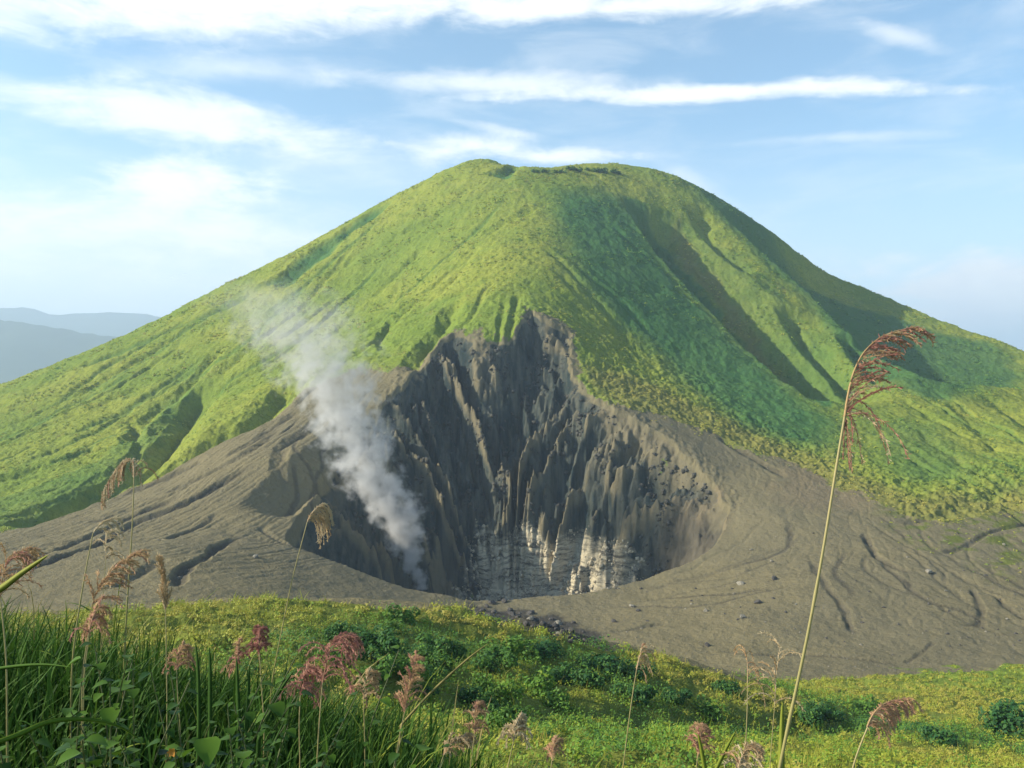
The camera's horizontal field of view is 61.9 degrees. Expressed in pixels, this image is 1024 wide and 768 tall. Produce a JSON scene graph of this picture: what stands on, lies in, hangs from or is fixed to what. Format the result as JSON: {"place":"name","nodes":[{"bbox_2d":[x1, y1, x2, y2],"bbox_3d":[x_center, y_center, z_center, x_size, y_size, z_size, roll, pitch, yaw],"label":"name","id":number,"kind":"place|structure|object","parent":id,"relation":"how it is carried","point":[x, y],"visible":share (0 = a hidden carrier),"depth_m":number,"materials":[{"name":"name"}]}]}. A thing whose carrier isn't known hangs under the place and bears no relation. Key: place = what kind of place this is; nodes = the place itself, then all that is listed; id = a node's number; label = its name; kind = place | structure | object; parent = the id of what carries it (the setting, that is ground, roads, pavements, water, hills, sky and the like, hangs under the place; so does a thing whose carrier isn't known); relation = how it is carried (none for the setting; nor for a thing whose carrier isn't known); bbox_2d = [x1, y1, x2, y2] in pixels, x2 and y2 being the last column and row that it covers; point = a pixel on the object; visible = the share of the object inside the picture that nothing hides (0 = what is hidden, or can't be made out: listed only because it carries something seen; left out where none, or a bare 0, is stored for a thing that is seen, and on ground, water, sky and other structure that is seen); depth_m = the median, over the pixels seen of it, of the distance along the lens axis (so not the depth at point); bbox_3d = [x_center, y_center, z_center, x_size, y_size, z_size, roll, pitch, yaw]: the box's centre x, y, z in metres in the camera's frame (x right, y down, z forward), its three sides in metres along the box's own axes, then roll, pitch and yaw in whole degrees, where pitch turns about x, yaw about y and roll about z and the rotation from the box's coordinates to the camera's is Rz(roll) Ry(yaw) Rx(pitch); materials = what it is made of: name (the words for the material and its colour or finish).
{"place":"outdoors","nodes":[
{"label":"outdoors","id":0,"kind":"place"},
{"bbox_2d":[0,320,116,383],"bbox_3d":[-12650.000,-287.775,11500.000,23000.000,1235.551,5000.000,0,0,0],"label":"hills","id":1,"kind":"structure","parent":0,"point":[26,348],"depth_m":10825.01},
{"bbox_2d":[0,307,160,336],"bbox_3d":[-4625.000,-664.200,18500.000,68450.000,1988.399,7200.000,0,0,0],"label":"hills","id":2,"kind":"structure","parent":0,"point":[114,324],"depth_m":18000.90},
{"bbox_2d":[0,159,1023,531],"bbox_3d":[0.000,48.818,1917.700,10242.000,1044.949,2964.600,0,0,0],"label":"mountain","id":3,"kind":"structure","parent":0,"point":[490,233],"depth_m":1210.61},
{"bbox_2d":[0,158,1023,579],"bbox_3d":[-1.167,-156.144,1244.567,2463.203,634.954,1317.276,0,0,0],"label":"scrub","id":4,"kind":"object","parent":3,"relation":"on","point":[178,354],"visible":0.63,"depth_m":1261.03,"materials":[{"name":"green plant"}]},
{"bbox_2d":[0,307,1023,683],"bbox_3d":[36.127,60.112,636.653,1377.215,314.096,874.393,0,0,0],"label":"ash field","id":5,"kind":"structure","parent":0,"point":[266,487],"depth_m":611.78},
{"bbox_2d":[285,307,729,600],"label":"crater","id":6,"kind":"structure","parent":5,"relation":"on","point":[697,527],"depth_m":855.21},
{"bbox_2d":[336,319,710,600],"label":"rubble","id":7,"kind":"object","parent":6,"relation":"on","point":[426,460],"visible":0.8,"depth_m":874.69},
{"bbox_2d":[451,519,644,600],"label":"rubble","id":8,"kind":"object","parent":6,"relation":"on","point":[514,593],"visible":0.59,"depth_m":832.61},
{"bbox_2d":[0,422,1023,671],"bbox_3d":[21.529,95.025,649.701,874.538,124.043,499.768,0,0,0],"label":"rubble","id":9,"kind":"object","parent":5,"relation":"on","point":[634,590],"visible":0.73,"depth_m":560.49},
{"bbox_2d":[0,598,1023,767],"bbox_3d":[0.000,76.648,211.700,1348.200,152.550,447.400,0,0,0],"label":"hillside","id":10,"kind":"structure","parent":0,"point":[535,703],"depth_m":169.13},
{"bbox_2d":[0,541,46,761],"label":"reed","id":11,"kind":"object","parent":10,"relation":"on","point":[21,555],"visible":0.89,"depth_m":2.62,"materials":[{"name":"brown plant"}]},
{"bbox_2d":[0,555,47,592],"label":"grass blade","id":12,"kind":"object","parent":10,"relation":"on","point":[9,582],"depth_m":2.34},
{"bbox_2d":[0,663,68,669],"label":"grass blade","id":13,"kind":"object","parent":10,"relation":"on","point":[21,665],"depth_m":2.15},
{"bbox_2d":[0,717,140,743],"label":"grass blade","id":14,"kind":"object","parent":10,"relation":"on","point":[30,729],"depth_m":1.60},
{"bbox_2d":[16,548,151,767],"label":"reed","id":15,"kind":"object","parent":10,"relation":"on","point":[113,575],"visible":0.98,"depth_m":2.94,"materials":[{"name":"brown plant"}]},
{"bbox_2d":[42,528,125,713],"bbox_3d":[-2.035,1.249,4.077,0.490,1.144,0.113,0,0,11],"label":"reed","id":16,"kind":"object","parent":10,"relation":"on","point":[117,536],"visible":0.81,"depth_m":4.03,"materials":[{"name":"brown plant"}]},
{"bbox_2d":[0,654,197,767],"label":"leafy plant","id":17,"kind":"object","parent":10,"relation":"on","point":[124,684],"visible":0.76,"depth_m":2.07,"materials":[{"name":"green plant"}]},
{"bbox_2d":[69,594,138,765],"bbox_3d":[-1.338,1.267,2.842,0.244,1.122,0.099,0,0,0],"label":"reed","id":18,"kind":"object","parent":10,"relation":"on","point":[95,616],"visible":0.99,"depth_m":2.83,"materials":[{"name":"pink plant"}]},
{"bbox_2d":[70,516,138,735],"bbox_3d":[-1.622,1.157,3.419,0.347,1.255,0.089,0,0,11],"label":"reed","id":19,"kind":"object","parent":10,"relation":"on","point":[113,521],"visible":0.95,"depth_m":3.41,"materials":[{"name":"brown plant"}]},
{"bbox_2d":[73,458,158,708],"bbox_3d":[-1.882,1.095,4.042,0.396,1.500,0.159,0,0,0],"label":"reed","id":20,"kind":"object","parent":10,"relation":"on","point":[110,484],"visible":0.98,"depth_m":4.05,"materials":[{"name":"brown plant"}]},
{"bbox_2d":[48,677,198,767],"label":"leafy plant","id":21,"kind":"object","parent":10,"relation":"on","point":[170,732],"visible":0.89,"depth_m":1.89,"materials":[{"name":"green plant"}]},
{"bbox_2d":[18,641,300,767],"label":"leafy plant","id":22,"kind":"object","parent":10,"relation":"on","point":[249,715],"visible":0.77,"depth_m":2.23,"materials":[{"name":"green plant"}]},
{"bbox_2d":[61,670,272,767],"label":"leafy plant","id":23,"kind":"object","parent":10,"relation":"on","point":[65,711],"visible":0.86,"depth_m":2.14,"materials":[{"name":"green plant"}]},
{"bbox_2d":[135,640,201,766],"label":"reed","id":24,"kind":"object","parent":10,"relation":"on","point":[183,647],"visible":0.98,"depth_m":3.43,"materials":[{"name":"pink plant"}]},
{"bbox_2d":[33,652,304,767],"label":"leafy plant","id":25,"kind":"object","parent":10,"relation":"on","point":[206,749],"visible":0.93,"depth_m":1.91,"materials":[{"name":"green plant"}]},
{"bbox_2d":[154,552,194,762],"bbox_3d":[-1.242,1.246,3.204,0.256,1.219,0.063,0,0,19],"label":"reed","id":26,"kind":"object","parent":10,"relation":"on","point":[163,585],"visible":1,"depth_m":3.21,"materials":[{"name":"brown plant"}]},
{"bbox_2d":[26,679,357,767],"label":"leafy plant","id":27,"kind":"object","parent":10,"relation":"on","point":[290,732],"visible":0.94,"depth_m":1.93,"materials":[{"name":"green plant"}]},
{"bbox_2d":[195,642,200,766],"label":"grass blade","id":28,"kind":"object","parent":10,"relation":"on","point":[198,700],"depth_m":2.51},
{"bbox_2d":[162,636,251,765],"bbox_3d":[-1.158,1.433,3.229,0.339,0.942,0.089,0,0,-5],"label":"reed","id":29,"kind":"object","parent":10,"relation":"on","point":[238,652],"visible":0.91,"depth_m":3.23,"materials":[{"name":"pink plant"}]},
{"bbox_2d":[208,647,211,736],"bbox_3d":[-0.897,1.326,2.524,0.021,1.086,0.055,0,0,-19],"label":"grass blade","id":30,"kind":"object","parent":10,"relation":"on","point":[209,693],"depth_m":2.52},
{"bbox_2d":[236,657,240,762],"bbox_3d":[-0.816,1.348,2.522,0.019,1.065,0.057,0,0,-30],"label":"grass blade","id":31,"kind":"object","parent":10,"relation":"on","point":[238,707],"depth_m":2.51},
{"bbox_2d":[243,666,249,758],"bbox_3d":[-0.784,1.360,2.525,0.022,1.047,0.051,0,0,0],"label":"grass blade","id":32,"kind":"object","parent":10,"relation":"on","point":[246,725],"depth_m":2.52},
{"bbox_2d":[244,623,271,765],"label":"reed","id":33,"kind":"object","parent":10,"relation":"on","point":[258,631],"visible":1,"depth_m":3.22,"materials":[{"name":"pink plant"}]},
{"bbox_2d":[106,645,433,767],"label":"leafy plant","id":34,"kind":"object","parent":10,"relation":"on","point":[232,730],"visible":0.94,"depth_m":1.88,"materials":[{"name":"green plant"}]},
{"bbox_2d":[256,671,293,767],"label":"grass blade","id":35,"kind":"object","parent":10,"relation":"on","point":[258,743],"depth_m":2.51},
{"bbox_2d":[0,561,588,767],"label":"grass","id":36,"kind":"structure","parent":10,"relation":"on","point":[37,694],"depth_m":3.96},
{"bbox_2d":[279,669,310,690],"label":"bush","id":37,"kind":"object","parent":10,"relation":"on","point":[292,679],"visible":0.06,"depth_m":96.38,"materials":[{"name":"green plant"}]},
{"bbox_2d":[278,663,326,767],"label":"reed","id":38,"kind":"object","parent":10,"relation":"on","point":[306,684],"visible":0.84,"depth_m":2.72,"materials":[{"name":"pink plant"}]},
{"bbox_2d":[270,502,334,703],"bbox_3d":[-1.057,1.314,4.262,0.347,1.453,0.142,0,0,0],"label":"reed","id":39,"kind":"object","parent":10,"relation":"on","point":[323,518],"visible":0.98,"depth_m":4.24,"materials":[{"name":"beige plant"}]},
{"bbox_2d":[291,630,364,767],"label":"reed","id":40,"kind":"object","parent":10,"relation":"on","point":[351,646],"visible":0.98,"depth_m":2.73,"materials":[{"name":"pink plant"}]},
{"bbox_2d":[313,637,360,668],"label":"bush","id":41,"kind":"object","parent":10,"relation":"on","point":[331,653],"visible":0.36,"depth_m":117.70,"materials":[{"name":"green plant"}]},
{"bbox_2d":[228,701,449,767],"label":"leafy plant","id":42,"kind":"object","parent":10,"relation":"on","point":[393,757],"visible":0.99,"depth_m":1.93,"materials":[{"name":"green plant"}]},
{"bbox_2d":[322,620,355,640],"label":"bush","id":43,"kind":"object","parent":10,"relation":"on","point":[339,628],"visible":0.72,"depth_m":142.74,"materials":[{"name":"green plant"}]},
{"bbox_2d":[344,666,381,765],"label":"reed","id":44,"kind":"object","parent":10,"relation":"on","point":[373,681],"visible":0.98,"depth_m":3.23,"materials":[{"name":"pink plant"}]},
{"bbox_2d":[354,665,374,678],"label":"bush","id":45,"kind":"object","parent":10,"relation":"on","point":[362,669],"visible":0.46,"depth_m":115.07,"materials":[{"name":"green plant"}]},
{"bbox_2d":[355,678,384,699],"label":"bush","id":46,"kind":"object","parent":10,"relation":"on","point":[380,689],"visible":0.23,"depth_m":109.82,"materials":[{"name":"green plant"}]},
{"bbox_2d":[352,643,396,663],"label":"bush","id":47,"kind":"object","parent":10,"relation":"on","point":[371,652],"visible":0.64,"depth_m":131.29,"materials":[{"name":"green plant"}]},
{"bbox_2d":[348,624,400,654],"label":"bush","id":48,"kind":"object","parent":10,"relation":"on","point":[367,637],"visible":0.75,"depth_m":133.96,"materials":[{"name":"green plant"}]},
{"bbox_2d":[373,655,397,683],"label":"bush","id":49,"kind":"object","parent":10,"relation":"on","point":[383,671],"visible":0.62,"depth_m":117.16,"materials":[{"name":"green plant"}]},
{"bbox_2d":[379,619,403,629],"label":"bush","id":50,"kind":"object","parent":10,"relation":"on","point":[393,625],"visible":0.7,"depth_m":174.94,"materials":[{"name":"green plant"}]},
{"bbox_2d":[386,639,409,653],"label":"bush","id":51,"kind":"object","parent":10,"relation":"on","point":[403,642],"visible":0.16,"depth_m":152.62,"materials":[{"name":"green plant"}]},
{"bbox_2d":[381,603,420,623],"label":"bush","id":52,"kind":"object","parent":10,"relation":"on","point":[408,613],"visible":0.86,"depth_m":186.06,"materials":[{"name":"green plant"}]},
{"bbox_2d":[387,651,430,680],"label":"bush","id":53,"kind":"object","parent":10,"relation":"on","point":[402,664],"visible":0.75,"depth_m":119.75,"materials":[{"name":"green plant"}]},
{"bbox_2d":[393,650,427,767],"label":"reed","id":54,"kind":"object","parent":10,"relation":"on","point":[407,690],"visible":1,"depth_m":3.02,"materials":[{"name":"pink plant"}]},
{"bbox_2d":[411,643,435,663],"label":"bush","id":55,"kind":"object","parent":10,"relation":"on","point":[425,652],"visible":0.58,"depth_m":147.93,"materials":[{"name":"green plant"}]},
{"bbox_2d":[413,686,439,698],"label":"bush","id":56,"kind":"object","parent":10,"relation":"on","point":[427,690],"visible":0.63,"depth_m":118.88,"materials":[{"name":"green plant"}]},
{"bbox_2d":[418,664,448,681],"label":"bush","id":57,"kind":"object","parent":10,"relation":"on","point":[434,672],"visible":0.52,"depth_m":125.61,"materials":[{"name":"green plant"}]},
{"bbox_2d":[417,648,455,669],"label":"bush","id":58,"kind":"object","parent":10,"relation":"on","point":[434,660],"visible":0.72,"depth_m":142.23,"materials":[{"name":"green plant"}]},
{"bbox_2d":[411,632,467,662],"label":"bush","id":59,"kind":"object","parent":10,"relation":"on","point":[453,645],"visible":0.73,"depth_m":162.79,"materials":[{"name":"green plant"}]},
{"bbox_2d":[429,659,452,672],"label":"bush","id":60,"kind":"object","parent":10,"relation":"on","point":[443,664],"visible":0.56,"depth_m":141.84,"materials":[{"name":"green plant"}]},
{"bbox_2d":[398,644,486,757],"bbox_3d":[-0.339,1.765,4.294,0.481,0.855,0.014,0,0,-24],"label":"grass blade","id":61,"kind":"object","parent":10,"relation":"on","point":[433,690],"depth_m":4.27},
{"bbox_2d":[439,732,477,767],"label":"reed","id":62,"kind":"object","parent":10,"relation":"on","point":[467,738],"visible":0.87,"depth_m":3.03,"materials":[{"name":"beige plant"}]},
{"bbox_2d":[457,685,483,703],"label":"bush","id":63,"kind":"object","parent":10,"relation":"on","point":[470,692],"visible":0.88,"depth_m":125.06,"materials":[{"name":"green plant"}]},
{"bbox_2d":[461,700,490,767],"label":"reed","id":64,"kind":"object","parent":10,"relation":"on","point":[475,727],"visible":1,"depth_m":3.03,"materials":[{"name":"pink plant"}]},
{"bbox_2d":[468,671,494,695],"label":"bush","id":65,"kind":"object","parent":10,"relation":"on","point":[483,683],"visible":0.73,"depth_m":130.25,"materials":[{"name":"green plant"}]},
{"bbox_2d":[475,689,499,708],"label":"bush","id":66,"kind":"object","parent":10,"relation":"on","point":[492,700],"visible":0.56,"depth_m":122.77,"materials":[{"name":"green plant"}]},
{"bbox_2d":[468,648,517,675],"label":"bush","id":67,"kind":"object","parent":10,"relation":"on","point":[490,661],"visible":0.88,"depth_m":159.51,"materials":[{"name":"green plant"}]},
{"bbox_2d":[488,701,510,711],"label":"bush","id":68,"kind":"object","parent":10,"relation":"on","point":[496,706],"visible":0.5,"depth_m":121.96,"materials":[{"name":"green plant"}]},
{"bbox_2d":[483,643,517,665],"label":"bush","id":69,"kind":"object","parent":10,"relation":"on","point":[498,652],"visible":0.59,"depth_m":171.42,"materials":[{"name":"green plant"}]},
{"bbox_2d":[479,703,527,732],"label":"bush","id":70,"kind":"object","parent":10,"relation":"on","point":[502,719],"visible":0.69,"depth_m":87.13,"materials":[{"name":"green plant"}]},
{"bbox_2d":[487,679,523,705],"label":"bush","id":71,"kind":"object","parent":10,"relation":"on","point":[507,692],"visible":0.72,"depth_m":132.84,"materials":[{"name":"green plant"}]},
{"bbox_2d":[479,634,540,662],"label":"bush","id":72,"kind":"object","parent":10,"relation":"on","point":[517,644],"visible":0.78,"depth_m":182.61,"materials":[{"name":"green plant"}]},
{"bbox_2d":[0,591,1023,767],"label":"undergrowth","id":73,"kind":"object","parent":10,"relation":"on","point":[847,752],"visible":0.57,"depth_m":156.00,"materials":[{"name":"green plant"}]},
{"bbox_2d":[495,710,532,767],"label":"reed","id":74,"kind":"object","parent":10,"relation":"on","point":[519,722],"visible":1,"depth_m":2.93,"materials":[{"name":"beige plant"}]},
{"bbox_2d":[505,705,531,715],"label":"bush","id":75,"kind":"object","parent":10,"relation":"on","point":[519,707],"visible":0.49,"depth_m":123.31,"materials":[{"name":"green plant"}]},
{"bbox_2d":[505,665,556,695],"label":"bush","id":76,"kind":"object","parent":10,"relation":"on","point":[539,682],"visible":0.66,"depth_m":153.54,"materials":[{"name":"green plant"}]},
{"bbox_2d":[525,639,565,658],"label":"bush","id":77,"kind":"object","parent":10,"relation":"on","point":[543,648],"visible":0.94,"depth_m":189.66,"materials":[{"name":"green plant"}]},
{"bbox_2d":[535,666,564,682],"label":"bush","id":78,"kind":"object","parent":10,"relation":"on","point":[554,673],"visible":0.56,"depth_m":165.68,"materials":[{"name":"green plant"}]},
{"bbox_2d":[534,686,569,710],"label":"bush","id":79,"kind":"object","parent":10,"relation":"on","point":[555,698],"visible":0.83,"depth_m":147.81,"materials":[{"name":"green plant"}]},
{"bbox_2d":[540,734,565,766],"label":"reed","id":80,"kind":"object","parent":10,"relation":"on","point":[553,745],"visible":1,"depth_m":3.04,"materials":[{"name":"beige plant"}]},
{"bbox_2d":[544,661,578,685],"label":"bush","id":81,"kind":"object","parent":10,"relation":"on","point":[569,670],"visible":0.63,"depth_m":173.49,"materials":[{"name":"green plant"}]},
{"bbox_2d":[570,672,595,690],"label":"bush","id":82,"kind":"object","parent":10,"relation":"on","point":[578,679],"visible":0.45,"depth_m":172.79,"materials":[{"name":"green plant"}]},
{"bbox_2d":[567,668,604,690],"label":"bush","id":83,"kind":"object","parent":10,"relation":"on","point":[595,677],"visible":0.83,"depth_m":172.24,"materials":[{"name":"green plant"}]},
{"bbox_2d":[570,653,626,679],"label":"bush","id":84,"kind":"object","parent":10,"relation":"on","point":[611,657],"visible":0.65,"depth_m":194.73,"materials":[{"name":"green plant"}]},
{"bbox_2d":[610,682,658,705],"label":"bush","id":85,"kind":"object","parent":10,"relation":"on","point":[645,693],"visible":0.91,"depth_m":169.58,"materials":[{"name":"green plant"}]},
{"bbox_2d":[615,658,656,679],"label":"bush","id":86,"kind":"object","parent":10,"relation":"on","point":[632,672],"visible":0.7,"depth_m":196.75,"materials":[{"name":"green plant"}]},
{"bbox_2d":[623,643,656,767],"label":"reed","id":87,"kind":"object","parent":10,"relation":"on","point":[643,657],"visible":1,"depth_m":4.23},
{"bbox_2d":[660,686,692,704],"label":"bush","id":88,"kind":"object","parent":10,"relation":"on","point":[686,693],"visible":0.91,"depth_m":183.08,"materials":[{"name":"green plant"}]},
{"bbox_2d":[684,720,715,767],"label":"reed","id":89,"kind":"object","parent":10,"relation":"on","point":[703,727],"visible":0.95,"depth_m":3.23,"materials":[{"name":"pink plant"}]},
{"bbox_2d":[698,735,706,767],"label":"grass blade","id":90,"kind":"object","parent":10,"relation":"on","point":[703,759],"depth_m":3.00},
{"bbox_2d":[692,693,730,723],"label":"bush","id":91,"kind":"object","parent":10,"relation":"on","point":[708,712],"visible":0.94,"depth_m":183.68,"materials":[{"name":"green plant"}]},
{"bbox_2d":[715,731,735,767],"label":"grass blade","id":92,"kind":"object","parent":10,"relation":"on","point":[720,760],"depth_m":3.00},
{"bbox_2d":[710,680,743,699],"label":"bush","id":93,"kind":"object","parent":10,"relation":"on","point":[726,687],"visible":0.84,"depth_m":212.94,"materials":[{"name":"green plant"}]},
{"bbox_2d":[719,740,766,767],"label":"reed","id":94,"kind":"object","parent":10,"relation":"on","point":[757,749],"visible":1,"depth_m":2.82,"materials":[{"name":"beige plant"}]},
{"bbox_2d":[733,644,773,759],"bbox_3d":[1.176,2.021,4.042,0.246,1.566,0.115,0,0,10],"label":"reed","id":95,"kind":"object","parent":10,"relation":"on","point":[754,666],"visible":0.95,"depth_m":4.02,"materials":[{"name":"beige plant"}]},
{"bbox_2d":[741,631,805,767],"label":"reed","id":96,"kind":"object","parent":10,"relation":"on","point":[781,658],"visible":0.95,"depth_m":4.02,"materials":[{"name":"beige plant"}]},
{"bbox_2d":[777,701,784,767],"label":"grass blade","id":97,"kind":"object","parent":10,"relation":"on","point":[781,733],"depth_m":2.42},
{"bbox_2d":[798,710,817,727],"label":"bush","id":98,"kind":"object","parent":10,"relation":"on","point":[813,722],"visible":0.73,"depth_m":208.12,"materials":[{"name":"green plant"}]},
{"bbox_2d":[795,703,824,727],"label":"bush","id":99,"kind":"object","parent":10,"relation":"on","point":[796,712],"visible":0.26,"depth_m":212.53,"materials":[{"name":"green plant"}]},
{"bbox_2d":[797,698,823,730],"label":"bush","id":100,"kind":"object","parent":10,"relation":"on","point":[813,712],"visible":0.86,"depth_m":209.09,"materials":[{"name":"green plant"}]},
{"bbox_2d":[801,700,844,724],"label":"bush","id":101,"kind":"object","parent":10,"relation":"on","point":[828,713],"visible":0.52,"depth_m":216.53,"materials":[{"name":"green plant"}]},
{"bbox_2d":[778,325,935,767],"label":"reed","id":102,"kind":"object","parent":10,"relation":"on","point":[881,376],"visible":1,"depth_m":2.31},
{"bbox_2d":[845,693,879,716],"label":"bush","id":103,"kind":"object","parent":10,"relation":"on","point":[862,704],"visible":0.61,"depth_m":264.72,"materials":[{"name":"green plant"}]},
{"bbox_2d":[852,696,925,767],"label":"reed","id":104,"kind":"object","parent":10,"relation":"on","point":[892,712],"visible":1,"depth_m":2.53,"materials":[{"name":"brown plant"}]},
{"bbox_2d":[914,724,959,747],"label":"bush","id":105,"kind":"object","parent":10,"relation":"on","point":[936,735],"visible":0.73,"depth_m":188.78,"materials":[{"name":"green plant"}]},
{"bbox_2d":[978,698,1023,739],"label":"bush","id":106,"kind":"object","parent":10,"relation":"on","point":[999,714],"visible":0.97,"depth_m":219.13,"materials":[{"name":"green plant"}]},
{"bbox_2d":[0,0,1023,350],"label":"sky","id":107,"kind":"structure","parent":0,"point":[156,155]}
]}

